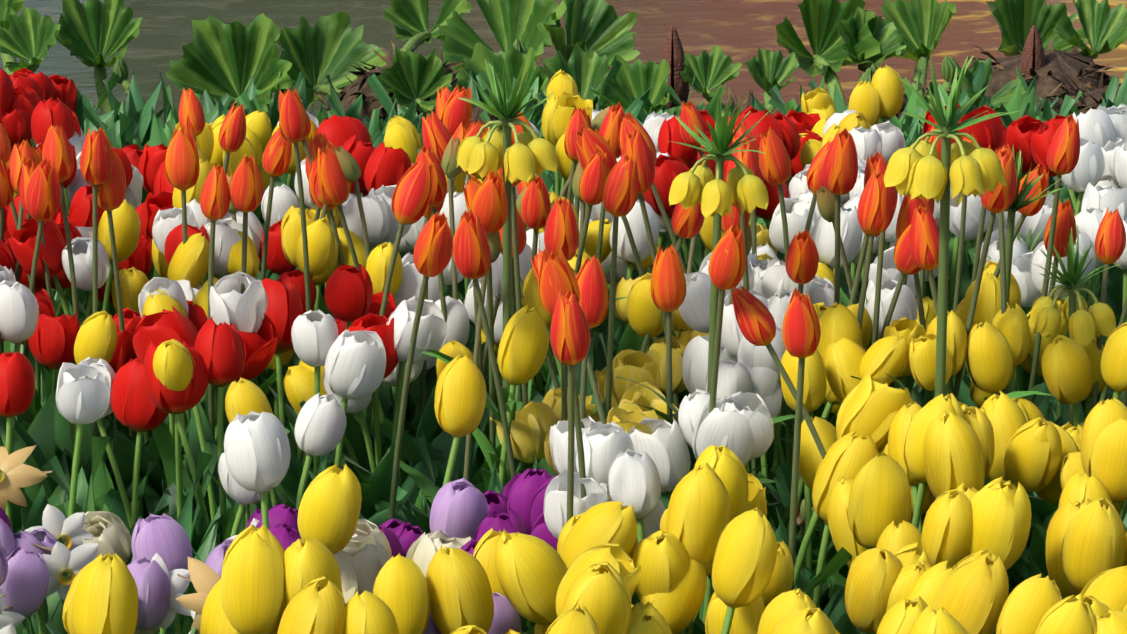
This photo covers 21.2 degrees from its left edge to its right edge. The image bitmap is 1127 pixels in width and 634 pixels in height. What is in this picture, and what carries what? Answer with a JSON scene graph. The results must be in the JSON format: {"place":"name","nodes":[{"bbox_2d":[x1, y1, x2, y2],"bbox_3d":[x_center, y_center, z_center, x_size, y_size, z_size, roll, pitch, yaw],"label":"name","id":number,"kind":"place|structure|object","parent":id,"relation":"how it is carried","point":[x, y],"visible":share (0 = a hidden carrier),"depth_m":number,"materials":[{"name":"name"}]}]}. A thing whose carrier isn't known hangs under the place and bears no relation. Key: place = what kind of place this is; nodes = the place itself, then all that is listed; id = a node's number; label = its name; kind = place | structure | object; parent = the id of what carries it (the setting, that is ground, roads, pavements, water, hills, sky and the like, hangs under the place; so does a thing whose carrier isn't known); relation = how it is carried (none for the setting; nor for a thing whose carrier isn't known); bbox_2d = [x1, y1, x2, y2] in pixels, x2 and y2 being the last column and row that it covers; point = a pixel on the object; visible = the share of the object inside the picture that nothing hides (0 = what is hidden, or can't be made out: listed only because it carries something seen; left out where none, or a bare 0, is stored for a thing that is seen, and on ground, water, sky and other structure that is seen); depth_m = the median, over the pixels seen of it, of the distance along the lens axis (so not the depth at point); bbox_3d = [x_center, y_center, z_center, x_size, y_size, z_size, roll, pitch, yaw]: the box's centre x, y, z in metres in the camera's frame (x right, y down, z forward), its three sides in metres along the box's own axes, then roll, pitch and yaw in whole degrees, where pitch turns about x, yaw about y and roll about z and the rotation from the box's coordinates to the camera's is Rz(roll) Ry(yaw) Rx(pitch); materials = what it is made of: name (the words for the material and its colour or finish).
{"place":"outdoors","nodes":[
{"label":"outdoors","id":0,"kind":"place"},
{"bbox_2d":[0,0,1126,124],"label":"ground","id":1,"kind":"structure","parent":0,"point":[740,31],"depth_m":8.27,"materials":[{"name":"brown soil"}]},
{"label":"flower bed soil","id":2,"kind":"structure","parent":0,"visible":0},
{"bbox_2d":[0,445,258,633],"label":"daffodils","id":3,"kind":"object","parent":2,"relation":"on","point":[73,555],"visible":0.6,"depth_m":3.01,"materials":[{"name":"beige plant"}]},
{"bbox_2d":[0,478,520,633],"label":"lavender tulips","id":4,"kind":"object","parent":2,"relation":"on","point":[459,508],"visible":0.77,"depth_m":2.95,"materials":[{"name":"purple plant"}]},
{"bbox_2d":[82,511,470,633],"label":"white flowers","id":5,"kind":"object","parent":2,"relation":"on","point":[363,556],"visible":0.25,"depth_m":2.93,"materials":[{"name":"beige plant"}]},
{"bbox_2d":[0,468,557,633],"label":"purple tulips","id":6,"kind":"object","parent":2,"relation":"on","point":[516,505],"visible":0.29,"depth_m":3.03,"materials":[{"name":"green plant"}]},
{"bbox_2d":[417,47,558,496],"bbox_3d":[-0.061,0.121,3.314,0.215,0.855,0.199,12,20,33],"label":"crown imperial","id":7,"kind":"object","parent":2,"relation":"on","point":[528,154],"visible":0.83,"depth_m":3.21,"materials":[{"name":"yellow plant"}]},
{"bbox_2d":[0,68,1126,633],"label":"tulips","id":8,"kind":"object","parent":2,"relation":"on","point":[640,471],"depth_m":3.47,"materials":[{"name":"plant"}]},
{"bbox_2d":[0,84,1126,632],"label":"orange tulips","id":9,"kind":"object","parent":2,"relation":"on","point":[578,306],"visible":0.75,"depth_m":3.38,"materials":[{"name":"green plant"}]},
{"bbox_2d":[0,0,1126,129],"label":"leafy plants","id":10,"kind":"object","parent":2,"relation":"on","point":[1040,39],"visible":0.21,"depth_m":5.37,"materials":[{"name":"green plant"}]},
{"bbox_2d":[0,60,1126,633],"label":"foliage","id":11,"kind":"object","parent":2,"relation":"on","point":[148,126],"visible":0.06,"depth_m":4.95,"materials":[{"name":"green plant"}]},
{"bbox_2d":[6,65,1126,633],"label":"yellow tulips","id":12,"kind":"object","parent":2,"relation":"on","point":[1018,525],"visible":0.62,"depth_m":2.90,"materials":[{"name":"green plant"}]},
{"bbox_2d":[278,176,916,532],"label":"yellow flowers","id":13,"kind":"object","parent":2,"relation":"on","point":[532,423],"visible":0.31,"depth_m":3.34,"materials":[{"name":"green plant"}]},
{"bbox_2d":[584,246,627,350],"bbox_3d":[0.060,0.174,3.695,0.184,0.531,0.231,0,17,-1],"label":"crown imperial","id":14,"kind":"object","parent":2,"relation":"on","point":[605,272],"visible":0.02,"depth_m":3.64,"materials":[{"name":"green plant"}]},
{"bbox_2d":[615,91,826,539],"bbox_3d":[0.153,0.153,3.261,0.221,0.826,0.206,-7,18,-22],"label":"crown imperial","id":15,"kind":"object","parent":2,"relation":"on","point":[744,187],"visible":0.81,"depth_m":3.15,"materials":[{"name":"yellow plant"}]},
{"bbox_2d":[427,370,1083,542],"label":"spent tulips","id":16,"kind":"object","parent":2,"relation":"on","point":[801,518],"visible":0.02,"depth_m":3.30,"materials":[{"name":"green plant"}]},
{"bbox_2d":[780,408,837,564],"bbox_3d":[0.287,0.300,3.397,0.256,0.465,0.186,9,19,26],"label":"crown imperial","id":17,"kind":"object","parent":2,"relation":"on","point":[789,440],"visible":0.08,"depth_m":3.35,"materials":[{"name":"green plant"}]},
{"bbox_2d":[866,297,878,348],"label":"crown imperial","id":18,"kind":"object","parent":2,"relation":"on","point":[870,345],"depth_m":3.51,"materials":[{"name":"green plant"}]},
{"bbox_2d":[810,56,1054,563],"bbox_3d":[0.386,0.153,3.181,0.244,0.872,0.233,0,17,-1],"label":"crown imperial","id":19,"kind":"object","parent":2,"relation":"on","point":[918,168],"visible":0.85,"depth_m":3.08,"materials":[{"name":"yellow plant"}]},
{"bbox_2d":[955,220,1042,375],"bbox_3d":[0.563,0.138,3.795,0.210,0.542,0.244,-11,20,-32],"label":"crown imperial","id":20,"kind":"object","parent":2,"relation":"on","point":[1028,239],"visible":0.1,"depth_m":3.73,"materials":[{"name":"green plant"}]},
{"bbox_2d":[965,144,1061,407],"bbox_3d":[0.488,0.159,3.413,0.217,0.725,0.220,0,17,-1],"label":"crown imperial","id":21,"kind":"object","parent":2,"relation":"on","point":[1018,203],"visible":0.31,"depth_m":3.31,"materials":[{"name":"green plant"}]},
{"bbox_2d":[1029,226,1119,425],"bbox_3d":[0.578,0.217,3.361,0.199,0.643,0.185,10,20,30],"label":"crown imperial","id":22,"kind":"object","parent":2,"relation":"on","point":[1093,322],"visible":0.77,"depth_m":3.31,"materials":[{"name":"yellow plant"}]}
]}

